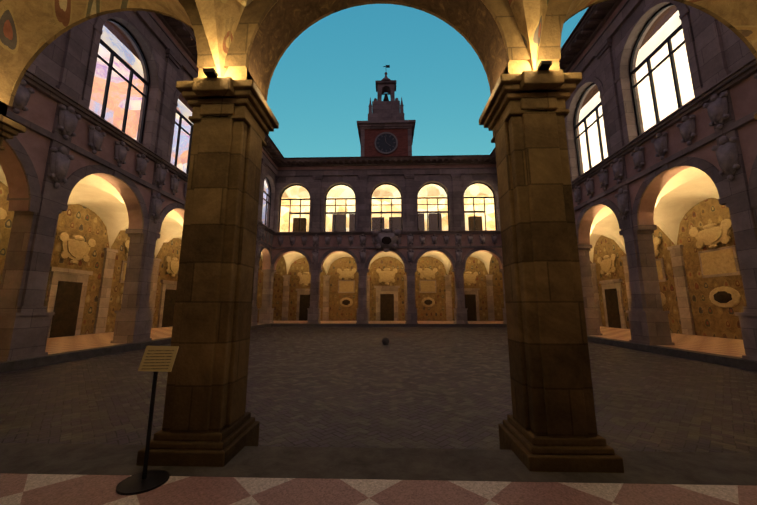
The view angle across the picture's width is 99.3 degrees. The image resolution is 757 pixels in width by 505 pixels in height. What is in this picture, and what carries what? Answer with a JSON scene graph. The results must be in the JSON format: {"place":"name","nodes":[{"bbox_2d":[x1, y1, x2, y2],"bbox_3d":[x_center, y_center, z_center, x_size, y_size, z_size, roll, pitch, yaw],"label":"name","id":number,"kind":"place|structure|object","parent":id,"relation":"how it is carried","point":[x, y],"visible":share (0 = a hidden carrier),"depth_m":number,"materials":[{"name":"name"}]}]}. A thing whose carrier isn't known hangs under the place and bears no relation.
{"place":"outdoors","nodes":[
{"label":"outdoors","id":0,"kind":"place"},
{"bbox_2d":[0,327,756,452],"bbox_3d":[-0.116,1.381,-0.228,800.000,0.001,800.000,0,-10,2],"label":"ground cobbles","id":1,"kind":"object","parent":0,"point":[416,387],"depth_m":5.13,"materials":[{"name":"grey stone"}]},
{"bbox_2d":[0,323,271,372],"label":"step","id":2,"kind":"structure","parent":1,"relation":"on","point":[8,366],"depth_m":8.65,"materials":[{"name":"stone"}]},
{"bbox_2d":[0,11,283,360],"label":"wing","id":3,"kind":"structure","parent":1,"relation":"on","point":[61,69],"depth_m":9.81,"materials":[{"name":"brown stone"}]},
{"bbox_2d":[0,208,178,303],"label":"wall reliefs","id":4,"kind":"object","parent":3,"relation":"attached to","point":[75,248],"visible":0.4,"depth_m":13.59,"materials":[{"name":"stone"}]},
{"bbox_2d":[49,281,175,337],"bbox_3d":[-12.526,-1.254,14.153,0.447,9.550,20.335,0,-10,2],"label":"wing door","id":5,"kind":"structure","parent":3,"relation":"in","point":[66,309],"depth_m":13.17,"materials":[{"name":"brown wood"}]},
{"bbox_2d":[0,165,262,260],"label":"vaulted ceiling","id":6,"kind":"structure","parent":3,"relation":"attached to","point":[102,198],"depth_m":14.09,"materials":[{"name":"paint"}]},
{"bbox_2d":[0,181,263,334],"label":"portico wall","id":7,"kind":"structure","parent":3,"relation":"attached to","point":[86,223],"depth_m":14.38,"materials":[{"name":"beige paint"}]},
{"bbox_2d":[12,79,273,259],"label":"carved ornaments","id":8,"kind":"object","parent":3,"relation":"attached to","point":[60,160],"visible":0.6,"depth_m":9.23,"materials":[{"name":"stone"}]},
{"bbox_2d":[45,324,259,353],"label":"wing tiles","id":9,"kind":"object","parent":3,"relation":"attached to","point":[68,343],"visible":0.11,"depth_m":11.52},
{"bbox_2d":[89,26,267,224],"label":"window panes","id":10,"kind":"structure","parent":3,"relation":"attached to","point":[112,118],"depth_m":14.69,"materials":[{"name":"glass"}]},
{"bbox_2d":[98,18,270,226],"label":"window frames","id":11,"kind":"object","parent":3,"relation":"attached to","point":[113,53],"visible":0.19,"depth_m":11.40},
{"bbox_2d":[104,21,283,157],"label":"wing roof","id":12,"kind":"structure","parent":3,"relation":"attached to","point":[118,32],"depth_m":15.78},
{"bbox_2d":[0,443,756,485],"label":"stone step","id":13,"kind":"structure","parent":1,"relation":"on","point":[694,468],"depth_m":2.62,"materials":[{"name":"stone"}]},
{"bbox_2d":[0,0,756,472],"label":"stone pillars","id":14,"kind":"structure","parent":13,"relation":"on","point":[546,426],"depth_m":2.99,"materials":[{"name":"brown stone"}]},
{"bbox_2d":[246,0,507,99],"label":"arch","id":15,"kind":"structure","parent":14,"relation":"attached to","point":[284,23],"depth_m":3.68,"materials":[{"name":"beige stone"}]},
{"bbox_2d":[203,61,551,76],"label":"spotlights","id":16,"kind":"object","parent":14,"relation":"on","point":[542,65],"visible":1,"depth_m":3.04,"materials":[{"name":"black metal"}]},
{"bbox_2d":[0,0,756,116],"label":"vaulted ceiling","id":17,"kind":"structure","parent":14,"relation":"on","point":[29,29],"depth_m":3.72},
{"bbox_2d":[257,323,504,326],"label":"step","id":18,"kind":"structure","parent":1,"relation":"on","point":[373,325],"depth_m":22.44,"materials":[{"name":"stone"}]},
{"bbox_2d":[258,156,506,323],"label":"wing","id":19,"kind":"structure","parent":18,"relation":"on","point":[408,183],"depth_m":24.16,"materials":[{"name":"stone"}]},
{"bbox_2d":[267,228,497,264],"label":"carved ornaments","id":20,"kind":"object","parent":19,"relation":"attached to","point":[395,236],"visible":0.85,"depth_m":23.51},
{"bbox_2d":[283,155,489,158],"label":"wing roof","id":21,"kind":"structure","parent":19,"relation":"on","point":[384,156],"depth_m":23.97,"materials":[{"name":"brown"}]},
{"bbox_2d":[290,211,483,320],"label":"wing door","id":22,"kind":"structure","parent":19,"relation":"in","point":[386,307],"depth_m":28.01,"materials":[{"name":"brown wood"}]},
{"bbox_2d":[280,184,494,231],"bbox_3d":[0.671,-3.451,26.755,27.100,4.750,4.050,0,-10,2],"label":"wing room","id":23,"kind":"object","parent":19,"relation":"in","point":[343,192],"depth_m":28.54,"materials":[{"name":"beige paint"}]},
{"bbox_2d":[297,268,477,306],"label":"wall reliefs","id":24,"kind":"object","parent":19,"relation":"attached to","point":[386,275],"visible":0.88,"depth_m":27.68,"materials":[{"name":"beige stone"}]},
{"bbox_2d":[278,182,496,231],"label":"window frames","id":25,"kind":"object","parent":19,"relation":"in","point":[391,204],"visible":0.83,"depth_m":24.50,"materials":[{"name":"metal"}]},
{"bbox_2d":[283,251,491,274],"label":"vaulted ceiling","id":26,"kind":"structure","parent":19,"relation":"attached to","point":[482,256],"depth_m":27.37,"materials":[{"name":"beige paint"}]},
{"bbox_2d":[272,255,503,320],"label":"portico wall","id":27,"kind":"structure","parent":19,"relation":"attached to","point":[436,311],"depth_m":27.72,"materials":[{"name":"beige paint"}]},
{"bbox_2d":[382,337,388,344],"bbox_3d":[0.259,3.280,11.920,0.270,0.270,0.270,0,-10,2],"label":"stone ball","id":28,"kind":"object","parent":1,"relation":"on","point":[385,340],"visible":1,"depth_m":11.82,"materials":[{"name":"grey stone"}]},
{"bbox_2d":[491,0,756,360],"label":"wing","id":29,"kind":"structure","parent":1,"relation":"on","point":[721,57],"depth_m":10.64,"materials":[{"name":"stone"}]},
{"bbox_2d":[490,5,677,155],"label":"wing roof","id":30,"kind":"structure","parent":29,"relation":"on","point":[660,21],"depth_m":14.68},
{"bbox_2d":[574,3,684,175],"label":"window frames","id":31,"kind":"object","parent":29,"relation":"in","point":[667,41],"visible":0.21,"depth_m":11.06,"materials":[{"name":"metal"}]},
{"bbox_2d":[579,11,694,172],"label":"window panes","id":32,"kind":"structure","parent":29,"relation":"in","point":[666,106],"depth_m":14.11,"materials":[{"name":"white glass"}]},
{"bbox_2d":[589,167,718,262],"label":"vaulted ceiling","id":33,"kind":"structure","parent":29,"relation":"attached to","point":[682,193],"depth_m":13.68,"materials":[{"name":"paint"}]},
{"bbox_2d":[573,73,756,219],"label":"carved ornaments","id":34,"kind":"object","parent":29,"relation":"attached to","point":[726,151],"visible":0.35,"depth_m":8.89,"materials":[{"name":"stone"}]},
{"bbox_2d":[604,288,731,327],"bbox_3d":[13.109,-1.383,13.381,0.447,9.550,20.335,0,-10,2],"label":"wing door","id":35,"kind":"structure","parent":29,"relation":"in","point":[612,306],"depth_m":18.24,"materials":[{"name":"brown wood"}]},
{"bbox_2d":[590,198,746,339],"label":"portico wall","id":36,"kind":"structure","parent":29,"relation":"attached to","point":[710,319],"depth_m":13.58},
{"bbox_2d":[597,219,740,307],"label":"wall reliefs","id":37,"kind":"object","parent":29,"relation":"attached to","point":[718,261],"visible":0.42,"depth_m":12.70,"materials":[{"name":"stone"}]},
{"bbox_2d":[505,324,756,370],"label":"step","id":38,"kind":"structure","parent":1,"relation":"on","point":[733,361],"depth_m":8.82,"materials":[{"name":"stone"}]},
{"bbox_2d":[0,473,756,504],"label":"checkered floor","id":39,"kind":"structure","parent":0,"point":[44,489],"depth_m":2.24,"materials":[{"name":"tile"}]},
{"bbox_2d":[357,65,415,156],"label":"tower","id":40,"kind":"structure","parent":0,"point":[385,114],"depth_m":25.80,"materials":[{"name":"red brick"}]},
{"bbox_2d":[376,134,395,151],"bbox_3d":[0.610,-8.693,25.581,1.600,1.600,0.080,0,-10,2],"label":"clock face","id":41,"kind":"object","parent":40,"relation":"attached to","point":[384,145],"visible":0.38,"depth_m":25.54},
{"bbox_2d":[374,132,397,153],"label":"clock markings","id":42,"kind":"object","parent":40,"relation":"attached to","point":[390,152],"visible":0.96,"depth_m":25.50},
{"bbox_2d":[273,321,502,323],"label":"wing tiles","id":43,"kind":"object","parent":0,"point":[419,322],"visible":0.14,"depth_m":24.40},
{"bbox_2d":[267,4,587,157],"label":"sky","id":44,"kind":"structure","parent":0,"point":[323,84],"materials":[{"name":"blue"}]},
{"bbox_2d":[589,326,744,357],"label":"wing tiles","id":45,"kind":"object","parent":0,"point":[724,346],"visible":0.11,"depth_m":10.88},
{"bbox_3d":[-0.097,-1.969,0.957,32.000,7.000,5.630,0,-10,2],"label":"portico","id":46,"kind":"object","parent":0,"visible":0},
{"bbox_2d":[116,372,169,494],"bbox_3d":[-1.727,1.270,2.438,0.320,0.860,0.320,0,-10,2],"label":"sign stand","id":47,"kind":"object","parent":46,"relation":"on","point":[145,480],"visible":0.96,"depth_m":2.38,"materials":[{"name":"black metal"}]},
{"bbox_2d":[138,346,178,371],"bbox_3d":[-1.707,0.825,2.501,0.240,0.191,0.100,0,-10,2],"label":"information sign","id":48,"kind":"object","parent":47,"relation":"attached to","point":[158,358],"visible":1,"depth_m":2.50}
]}

